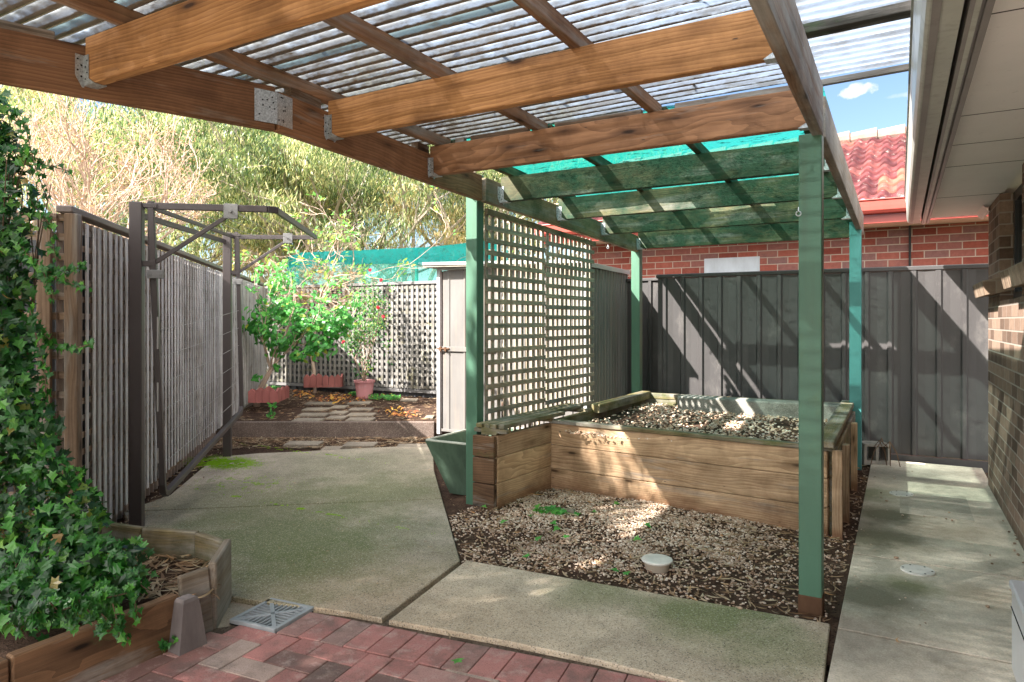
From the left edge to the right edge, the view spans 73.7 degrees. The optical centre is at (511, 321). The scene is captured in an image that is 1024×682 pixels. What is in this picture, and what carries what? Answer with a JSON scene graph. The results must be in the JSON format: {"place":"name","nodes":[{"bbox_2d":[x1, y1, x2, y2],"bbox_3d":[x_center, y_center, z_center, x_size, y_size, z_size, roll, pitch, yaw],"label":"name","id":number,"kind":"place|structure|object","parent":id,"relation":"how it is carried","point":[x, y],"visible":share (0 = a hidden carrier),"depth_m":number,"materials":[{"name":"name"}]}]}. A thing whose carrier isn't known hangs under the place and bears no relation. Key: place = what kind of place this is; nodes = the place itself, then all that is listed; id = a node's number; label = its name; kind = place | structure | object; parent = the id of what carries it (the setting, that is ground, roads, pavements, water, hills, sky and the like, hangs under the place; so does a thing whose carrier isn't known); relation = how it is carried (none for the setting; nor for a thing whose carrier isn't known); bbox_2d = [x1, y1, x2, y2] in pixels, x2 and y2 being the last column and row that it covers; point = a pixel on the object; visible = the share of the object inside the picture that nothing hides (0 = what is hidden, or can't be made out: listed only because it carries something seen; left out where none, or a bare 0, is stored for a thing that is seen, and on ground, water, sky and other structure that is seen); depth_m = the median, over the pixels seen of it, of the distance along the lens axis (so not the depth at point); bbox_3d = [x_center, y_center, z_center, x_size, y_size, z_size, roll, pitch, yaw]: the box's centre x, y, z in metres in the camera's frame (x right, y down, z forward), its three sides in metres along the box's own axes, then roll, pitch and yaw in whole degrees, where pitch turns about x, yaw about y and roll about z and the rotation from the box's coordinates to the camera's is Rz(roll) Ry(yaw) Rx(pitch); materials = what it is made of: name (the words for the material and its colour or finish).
{"place":"outdoors","nodes":[
{"label":"outdoors","id":0,"kind":"place"},
{"bbox_2d":[232,389,502,435],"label":"garden soil","id":1,"kind":"structure","parent":0,"point":[295,408],"depth_m":9.54,"materials":[{"name":"brown soil"}]},
{"bbox_2d":[248,385,288,402],"bbox_3d":[-3.386,0.998,9.502,0.400,0.193,0.663,0,0,-5],"label":"scalloped edging","id":2,"kind":"object","parent":1,"relation":"on","point":[269,394],"visible":1,"depth_m":9.19,"materials":[{"name":"ceramic"}]},
{"bbox_2d":[266,402,276,418],"bbox_3d":[-2.977,1.100,8.473,0.124,0.218,0.101,0,0,30],"label":"seedling","id":3,"kind":"object","parent":1,"relation":"on","point":[271,411],"visible":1,"depth_m":8.45,"materials":[{"name":"green plant"}]},
{"bbox_2d":[242,259,365,406],"bbox_3d":[-2.794,0.170,9.648,1.787,2.200,1.483,0,0,30],"label":"citrus shrub","id":4,"kind":"object","parent":1,"relation":"on","point":[280,341],"visible":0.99,"depth_m":9.49,"materials":[{"name":"green plant"}]},
{"bbox_2d":[292,418,324,420],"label":"stepping paver","id":5,"kind":"object","parent":1,"relation":"on","point":[309,419],"visible":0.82,"depth_m":8.32,"materials":[{"name":"concrete"}]},
{"bbox_2d":[297,413,328,416],"bbox_3d":[-2.563,1.216,8.833,0.364,0.044,0.240,0,0,0],"label":"stepping paver","id":6,"kind":"object","parent":1,"relation":"on","point":[313,414],"visible":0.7,"depth_m":8.77,"materials":[{"name":"concrete"}]},
{"bbox_2d":[302,407,330,410],"bbox_3d":[-2.685,1.216,9.374,0.339,0.044,0.240,0,0,0],"label":"stepping paver","id":7,"kind":"object","parent":1,"relation":"on","point":[315,408],"visible":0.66,"depth_m":9.37,"materials":[{"name":"concrete"}]},
{"bbox_2d":[305,402,337,404],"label":"stepping paver","id":8,"kind":"object","parent":1,"relation":"on","point":[320,403],"visible":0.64,"depth_m":9.95,"materials":[{"name":"concrete"}]},
{"bbox_2d":[303,374,343,387],"bbox_3d":[-3.190,0.987,11.686,0.624,0.216,0.678,0,0,-7],"label":"scalloped edging","id":9,"kind":"object","parent":1,"relation":"on","point":[312,380],"visible":0.91,"depth_m":11.36,"materials":[{"name":"ceramic"}]},
{"bbox_2d":[326,415,347,419],"bbox_3d":[-2.196,1.216,8.563,0.223,0.044,0.240,0,0,0],"label":"stepping paver","id":10,"kind":"object","parent":1,"relation":"on","point":[339,417],"visible":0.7,"depth_m":8.49,"materials":[{"name":"concrete"}]},
{"bbox_2d":[329,411,348,414],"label":"stepping paver","id":11,"kind":"object","parent":1,"relation":"on","point":[339,412],"visible":0.7,"depth_m":8.96,"materials":[{"name":"concrete"}]},
{"bbox_2d":[331,405,348,408],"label":"stepping paver","id":12,"kind":"object","parent":1,"relation":"on","point":[339,406],"visible":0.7,"depth_m":9.59,"materials":[{"name":"concrete"}]},
{"bbox_2d":[293,389,419,416],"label":"autumn leaves","id":13,"kind":"object","parent":1,"relation":"on","point":[342,398],"visible":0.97,"depth_m":10.50,"materials":[{"name":"plant"}]},
{"bbox_2d":[347,401,372,404],"bbox_3d":[-2.250,1.216,10.108,0.329,0.044,0.240,0,0,0],"label":"stepping paver","id":14,"kind":"object","parent":1,"relation":"on","point":[360,402],"visible":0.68,"depth_m":10.07,"materials":[{"name":"concrete"}]},
{"bbox_2d":[345,417,375,420],"bbox_3d":[-1.861,1.216,8.393,0.327,0.044,0.240,0,0,0],"label":"stepping paver","id":15,"kind":"object","parent":1,"relation":"on","point":[362,418],"visible":0.66,"depth_m":8.36,"materials":[{"name":"concrete"}]},
{"bbox_2d":[348,407,373,410],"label":"stepping paver","id":16,"kind":"object","parent":1,"relation":"on","point":[360,408],"visible":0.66,"depth_m":9.37,"materials":[{"name":"concrete"}]},
{"bbox_2d":[347,413,376,416],"bbox_3d":[-1.947,1.216,8.833,0.345,0.044,0.240,0,0,0],"label":"stepping paver","id":17,"kind":"object","parent":1,"relation":"on","point":[362,414],"visible":0.62,"depth_m":8.77,"materials":[{"name":"concrete"}]},
{"bbox_2d":[354,379,374,398],"bbox_3d":[-2.343,1.071,10.840,0.340,0.287,0.340,0,0,30],"label":"flower pot","id":18,"kind":"object","parent":1,"relation":"on","point":[364,388],"visible":0.92,"depth_m":10.72,"materials":[{"name":"pink ceramic"}]},
{"bbox_2d":[319,268,394,380],"bbox_3d":[-2.412,0.095,10.560,1.200,1.782,0.866,0,0,1],"label":"rose bush","id":19,"kind":"object","parent":18,"relation":"in","point":[360,339],"visible":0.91,"depth_m":10.54,"materials":[{"name":"green plant"}]},
{"bbox_2d":[232,184,525,392],"bbox_3d":[-2.256,-0.619,11.357,5.056,3.700,1.843,0,0,-8],"label":"shrub","id":20,"kind":"object","parent":1,"relation":"on","point":[306,296],"visible":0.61,"depth_m":11.41,"materials":[{"name":"green plant"}]},
{"bbox_2d":[264,281,502,401],"bbox_3d":[-1.866,0.352,11.127,5.871,1.995,0.076,0,0,27],"label":"back lattice fence","id":21,"kind":"object","parent":1,"relation":"on","point":[411,354],"visible":0.36,"depth_m":11.18,"materials":[{"name":"wood"}]},
{"bbox_2d":[286,243,507,284],"bbox_3d":[-2.344,-0.007,12.728,5.192,2.894,0.176,0,0,30],"label":"shade cloth screen","id":22,"kind":"object","parent":21,"relation":"attached to","point":[450,253],"visible":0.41,"depth_m":12.69,"materials":[{"name":"teal fabric"}]},
{"bbox_2d":[368,393,400,399],"bbox_3d":[-1.971,1.170,10.592,0.623,0.089,0.326,0,0,30],"label":"ground cover","id":23,"kind":"object","parent":1,"relation":"on","point":[389,397],"visible":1,"depth_m":10.54,"materials":[{"name":"green plant"}]},
{"bbox_2d":[400,398,418,401],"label":"stepping paver","id":24,"kind":"object","parent":1,"relation":"on","point":[409,400],"visible":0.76,"depth_m":10.41,"materials":[{"name":"concrete"}]},
{"bbox_2d":[424,415,434,418],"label":"stepping paver","id":25,"kind":"object","parent":1,"relation":"on","point":[429,416],"visible":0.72,"depth_m":8.58,"materials":[{"name":"concrete"}]},
{"bbox_2d":[422,260,629,433],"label":"garden shed","id":26,"kind":"structure","parent":1,"relation":"on","point":[609,330],"depth_m":7.92,"materials":[{"name":"metal"}]},
{"bbox_2d":[437,268,496,431],"bbox_3d":[-0.508,0.348,7.872,0.860,1.895,0.052,0,0,30],"label":"door","id":27,"kind":"structure","parent":26,"relation":"in","point":[454,281],"depth_m":7.98,"materials":[{"name":"metal"}]},
{"bbox_2d":[99,612,664,681],"bbox_3d":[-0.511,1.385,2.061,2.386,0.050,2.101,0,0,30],"label":"brick paving","id":28,"kind":"structure","parent":0,"point":[312,647],"depth_m":2.74,"materials":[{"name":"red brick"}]},
{"bbox_2d":[0,522,231,681],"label":"sleeper planter","id":29,"kind":"object","parent":28,"relation":"on","point":[63,655],"visible":0.56,"depth_m":2.75,"materials":[{"name":"wood"},{"name":"soil"}]},
{"bbox_2d":[0,88,177,652],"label":"ivy","id":30,"kind":"object","parent":29,"relation":"in","point":[69,597],"visible":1,"depth_m":3.08,"materials":[{"name":"green plant"}]},
{"bbox_2d":[168,594,206,655],"bbox_3d":[-1.363,1.266,2.857,0.102,0.227,0.133,0,0,30],"label":"edge stub","id":31,"kind":"object","parent":28,"relation":"on","point":[187,627],"visible":0.9,"depth_m":2.83,"materials":[{"name":"grey concrete"}]},
{"bbox_2d":[1,62,908,286],"label":"sky","id":32,"kind":"structure","parent":0,"point":[880,102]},
{"bbox_2d":[116,436,987,681],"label":"soil","id":33,"kind":"structure","parent":0,"point":[446,495],"depth_m":7.37,"materials":[{"name":"brown soil"}]},
{"bbox_2d":[0,212,89,548],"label":"lattice screen","id":34,"kind":"object","parent":33,"relation":"on","point":[45,309],"visible":0.04,"depth_m":3.87,"materials":[{"name":"brown wood"}]},
{"bbox_2d":[56,205,266,522],"bbox_3d":[-3.432,0.378,7.928,0.120,2.065,8.385,0,0,-13],"label":"fence","id":35,"kind":"object","parent":33,"relation":"on","point":[190,291],"visible":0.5,"depth_m":4.96,"materials":[{"name":"wood"}]},
{"bbox_2d":[218,602,253,627],"bbox_3d":[-1.449,1.388,2.902,1.387,0.020,1.614,0,0,30],"label":"mortar apron","id":36,"kind":"object","parent":33,"relation":"on","point":[234,609],"visible":0.06,"depth_m":3.24,"materials":[{"name":"concrete"}]},
{"bbox_2d":[229,598,313,633],"bbox_3d":[-1.109,1.361,3.166,0.266,0.025,0.266,0,0,23],"label":"drain grate","id":37,"kind":"object","parent":36,"relation":"on","point":[271,617],"visible":0.99,"depth_m":3.14,"materials":[{"name":"metal"}]},
{"bbox_2d":[125,447,441,511],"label":"patio slab","id":38,"kind":"structure","parent":33,"relation":"on","point":[400,474],"depth_m":5.80,"materials":[{"name":"concrete"}]},
{"bbox_2d":[129,201,316,525],"bbox_3d":[-2.247,0.255,5.740,0.912,2.310,2.516,0,0,-10],"label":"clothesline","id":39,"kind":"object","parent":38,"relation":"on","point":[138,217],"visible":0.94,"depth_m":4.50,"materials":[{"name":"metal"}]},
{"bbox_2d":[168,442,515,549],"bbox_3d":[-1.751,1.346,5.916,5.000,0.006,1.786,0,0,30],"label":"moss","id":40,"kind":"object","parent":38,"relation":"on","point":[219,461],"visible":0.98,"depth_m":6.44,"materials":[{"name":"plant"}]},
{"bbox_2d":[219,471,982,642],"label":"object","id":41,"kind":"object","parent":38,"relation":"on","point":[472,569],"visible":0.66,"depth_m":4.06,"materials":[{"name":"brown plant"}]},
{"bbox_2d":[124,499,459,622],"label":"patio slab","id":42,"kind":"structure","parent":33,"relation":"on","point":[295,568],"depth_m":4.03,"materials":[{"name":"concrete"}]},
{"bbox_2d":[283,441,323,447],"bbox_3d":[-2.333,1.378,7.647,0.386,0.044,0.240,0,0,0],"label":"stepping paver","id":43,"kind":"object","parent":33,"relation":"on","point":[297,444],"visible":0.84,"depth_m":7.55,"materials":[{"name":"concrete"}]},
{"bbox_2d":[216,421,434,438],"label":"garden kerb","id":44,"kind":"structure","parent":33,"relation":"on","point":[340,429],"depth_m":8.15,"materials":[{"name":"concrete"}]},
{"bbox_2d":[321,446,342,449],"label":"stepping paver","id":45,"kind":"object","parent":33,"relation":"on","point":[332,447],"visible":0.54,"depth_m":7.35,"materials":[{"name":"concrete"}]},
{"bbox_2d":[343,442,377,448],"bbox_3d":[-1.685,1.378,7.586,0.350,0.044,0.240,0,0,0],"label":"stepping paver","id":46,"kind":"object","parent":33,"relation":"on","point":[349,445],"visible":0.74,"depth_m":7.50,"materials":[{"name":"concrete"}]},
{"bbox_2d":[396,444,427,446],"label":"stepping paver","id":47,"kind":"object","parent":33,"relation":"on","point":[411,445],"visible":0.28,"depth_m":7.47,"materials":[{"name":"concrete"}]},
{"bbox_2d":[425,427,521,494],"bbox_3d":[-0.263,1.163,5.727,0.487,0.453,0.902,0,0,30],"label":"green tub","id":48,"kind":"object","parent":33,"relation":"on","point":[448,451],"visible":0.33,"depth_m":5.43,"materials":[{"name":"green plastic"}]},
{"bbox_2d":[100,389,867,621],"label":"leaf litter","id":49,"kind":"object","parent":33,"relation":"on","point":[169,584],"visible":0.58,"depth_m":4.00,"materials":[{"name":"brown plant"}]},
{"bbox_2d":[389,560,829,681],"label":"patio slab","id":50,"kind":"structure","parent":33,"relation":"on","point":[654,636],"depth_m":3.01,"materials":[{"name":"concrete"}]},
{"bbox_2d":[444,464,870,664],"bbox_3d":[1.251,1.368,5.442,2.800,0.049,4.700,0,0,30],"label":"gravel bed","id":51,"kind":"object","parent":33,"relation":"on","point":[454,506],"visible":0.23,"depth_m":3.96,"materials":[{"name":"brown gravel"}]},
{"bbox_2d":[0,0,910,618],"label":"pergola","id":52,"kind":"object","parent":51,"relation":"on","point":[538,102],"visible":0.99,"depth_m":3.20,"materials":[{"name":"green paint"}]},
{"bbox_2d":[484,208,595,435],"bbox_3d":[0.273,0.234,6.035,0.116,2.192,1.962,0,0,32],"label":"trellis panel","id":53,"kind":"object","parent":52,"relation":"attached to","point":[539,314],"visible":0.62,"depth_m":5.87,"materials":[{"name":"brown wood"}]},
{"bbox_2d":[473,403,589,510],"bbox_3d":[0.209,1.081,5.601,0.330,0.659,1.496,0,0,30],"label":"bench box","id":54,"kind":"object","parent":51,"relation":"on","point":[509,465],"visible":0.95,"depth_m":5.15,"materials":[{"name":"brown wood"}]},
{"bbox_2d":[451,501,650,663],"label":"fallen ivy leaves","id":55,"kind":"object","parent":51,"relation":"on","point":[456,660],"visible":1,"depth_m":4.23,"materials":[{"name":"brown plant"}]},
{"bbox_2d":[533,504,571,515],"bbox_3d":[0.280,1.336,4.823,0.290,0.062,0.173,0,0,30],"label":"leaf clump","id":56,"kind":"object","parent":51,"relation":"on","point":[554,509],"visible":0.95,"depth_m":4.81,"materials":[{"name":"green plant"}]},
{"bbox_2d":[557,507,574,513],"bbox_3d":[0.376,1.340,4.837,0.140,0.024,0.060,0,0,18],"label":"flat stone","id":57,"kind":"object","parent":51,"relation":"on","point":[570,510],"visible":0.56,"depth_m":4.80,"materials":[{"name":"stone"}]},
{"bbox_2d":[641,554,672,573],"bbox_3d":[0.807,1.359,3.800,0.172,0.083,0.172,0,0,30],"label":"pipe cap","id":58,"kind":"object","parent":51,"relation":"on","point":[658,563],"visible":0.97,"depth_m":3.75,"materials":[{"name":"plastic"}]},
{"bbox_2d":[549,391,856,539],"bbox_3d":[1.744,1.080,5.910,2.201,0.660,2.561,0,0,30],"label":"raised planter","id":59,"kind":"object","parent":51,"relation":"on","point":[750,479],"visible":0.83,"depth_m":4.99,"materials":[{"name":"timber"},{"name":"gravel soil"}]},
{"bbox_2d":[626,264,987,472],"bbox_3d":[2.810,0.435,7.279,3.805,1.950,0.235,0,0,31],"label":"steel fence","id":60,"kind":"object","parent":33,"relation":"on","point":[924,360],"visible":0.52,"depth_m":6.84,"materials":[{"name":"grey metal"}]},
{"bbox_2d":[904,0,1023,550],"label":"brick house","id":61,"kind":"structure","parent":33,"relation":"on","point":[965,134],"depth_m":3.84,"materials":[{"name":"beige paint"}]},
{"bbox_2d":[1013,184,1021,297],"bbox_3d":[3.410,-0.545,4.504,0.040,0.790,1.060,0,0,30],"label":"window","id":62,"kind":"structure","parent":61,"relation":"in","point":[1017,195],"depth_m":4.90,"materials":[{"name":"black glass"}]},
{"bbox_2d":[559,402,827,441],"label":"planter gravel","id":63,"kind":"structure","parent":0,"point":[716,420],"depth_m":5.97,"materials":[{"name":"gravel"}]},
{"bbox_2d":[677,394,840,420],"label":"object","id":64,"kind":"structure","parent":63,"relation":"on","point":[764,407],"depth_m":6.52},
{"bbox_2d":[534,124,987,278],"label":"neighbour house","id":65,"kind":"structure","parent":0,"point":[875,158],"depth_m":8.21,"materials":[{"name":"red brick"}]},
{"bbox_2d":[827,630,1015,681],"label":"path","id":66,"kind":"structure","parent":0,"point":[856,657],"depth_m":2.69,"materials":[{"name":"concrete"}]},
{"bbox_2d":[1009,579,1023,681],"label":"steel cabinet","id":67,"kind":"object","parent":66,"relation":"on","point":[1017,590],"visible":1,"depth_m":2.45,"materials":[{"name":"silver metal"}]},
{"bbox_2d":[838,554,1023,663],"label":"path","id":68,"kind":"structure","parent":0,"point":[954,616],"depth_m":3.22,"materials":[{"name":"concrete"}]},
{"bbox_2d":[900,564,935,576],"bbox_3d":[2.198,1.351,3.700,0.166,0.018,0.166,0,0,30],"label":"inspection cover","id":69,"kind":"object","parent":68,"relation":"on","point":[917,570],"visible":1,"depth_m":3.68,"materials":[{"name":"plastic"}]},
{"bbox_2d":[853,460,1023,579],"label":"path","id":70,"kind":"structure","parent":0,"point":[891,532],"depth_m":4.48,"materials":[{"name":"concrete"}]},
{"bbox_2d":[862,441,890,464],"bbox_3d":[3.464,1.259,6.543,0.242,0.202,0.181,0,0,8],"label":"hollow block","id":71,"kind":"object","parent":70,"relation":"on","point":[876,460],"depth_m":6.47,"materials":[{"name":"grey concrete"}]},
{"bbox_2d":[870,438,900,466],"bbox_3d":[3.496,1.214,6.388,0.244,0.216,0.336,0,0,30],"label":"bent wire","id":72,"kind":"object","parent":71,"relation":"on","point":[889,442],"visible":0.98,"depth_m":6.31,"materials":[{"name":"grey metal"}]},
{"bbox_2d":[738,465,1023,625],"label":"loose stones","id":73,"kind":"object","parent":70,"relation":"on","point":[896,557],"visible":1,"depth_m":3.93,"materials":[{"name":"brown stone"}]},
{"bbox_2d":[889,491,913,496],"bbox_3d":[3.048,1.351,5.341,0.170,0.018,0.170,0,0,30],"label":"inspection cover","id":74,"kind":"object","parent":70,"relation":"on","point":[902,493],"visible":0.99,"depth_m":5.33,"materials":[{"name":"concrete"}]},
{"bbox_2d":[900,490,974,521],"bbox_3d":[3.113,1.353,5.034,0.440,0.010,0.730,0,0,30],"label":"path patch","id":75,"kind":"object","parent":70,"relation":"on","point":[933,505],"visible":0.93,"depth_m":4.97,"materials":[{"name":"concrete"}]},
{"label":"ground","id":76,"kind":"structure","parent":0,"visible":0},
{"bbox_2d":[1,90,221,245],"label":"bare tree","id":77,"kind":"object","parent":76,"relation":"on","point":[56,147],"visible":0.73,"depth_m":11.54,"materials":[{"name":"beige plant"}]},
{"bbox_2d":[2,86,228,243],"bbox_3d":[-14.918,-3.362,22.524,12.218,9.875,12.203,0,0,-16],"label":"gum tree","id":78,"kind":"object","parent":76,"relation":"on","point":[38,101],"visible":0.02,"depth_m":19.27,"materials":[{"name":"green plant"}]},
{"bbox_2d":[0,85,294,283],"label":"gum tree","id":79,"kind":"object","parent":76,"relation":"on","point":[33,92],"visible":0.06,"depth_m":21.13,"materials":[{"name":"green plant"}]},
{"bbox_2d":[0,85,332,268],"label":"gum tree","id":80,"kind":"object","parent":76,"relation":"on","point":[240,169],"visible":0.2,"depth_m":14.68,"materials":[{"name":"green plant"}]},
{"bbox_2d":[67,101,386,276],"bbox_3d":[-8.457,-2.571,21.291,9.968,8.268,10.035,0,0,-39],"label":"gum tree","id":81,"kind":"object","parent":76,"relation":"on","point":[123,219],"visible":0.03,"depth_m":18.63,"materials":[{"name":"green plant"}]},
{"bbox_2d":[73,101,457,289],"bbox_3d":[-5.597,-2.207,17.389,9.061,7.517,9.123,0,0,30],"label":"gum tree","id":82,"kind":"object","parent":76,"relation":"on","point":[371,172],"visible":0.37,"depth_m":15.44,"materials":[{"name":"green plant"}]},
{"bbox_2d":[143,112,446,283],"bbox_3d":[-6.943,-3.483,25.704,12.233,10.147,12.316,0,0,21],"label":"gum tree","id":83,"kind":"object","parent":76,"relation":"on","point":[380,236],"visible":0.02,"depth_m":23.60,"materials":[{"name":"green plant"}]},
{"bbox_2d":[157,129,550,282],"bbox_3d":[-2.363,-2.254,17.622,9.387,7.596,9.399,0,0,30],"label":"gum tree","id":84,"kind":"object","parent":76,"relation":"on","point":[289,185],"visible":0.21,"depth_m":15.79,"materials":[{"name":"green plant"}]},
{"bbox_2d":[197,132,519,284],"bbox_3d":[-4.419,-2.449,20.805,9.658,8.015,9.348,0,0,-7],"label":"gum tree","id":85,"kind":"object","parent":76,"relation":"on","point":[461,239],"visible":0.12,"depth_m":17.71,"materials":[{"name":"green plant"}]},
{"bbox_2d":[256,145,558,261],"bbox_3d":[-1.569,-2.697,19.700,10.527,8.507,10.513,0,0,-1],"label":"gum tree","id":86,"kind":"object","parent":76,"relation":"on","point":[555,200],"visible":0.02,"depth_m":19.04,"materials":[{"name":"green plant"}]},
{"bbox_2d":[398,151,584,260],"bbox_3d":[1.712,-2.936,23.484,10.874,9.020,10.948,0,0,12],"label":"gum tree","id":87,"kind":"object","parent":76,"relation":"on","point":[456,204],"visible":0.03,"depth_m":21.14,"materials":[{"name":"green plant"}]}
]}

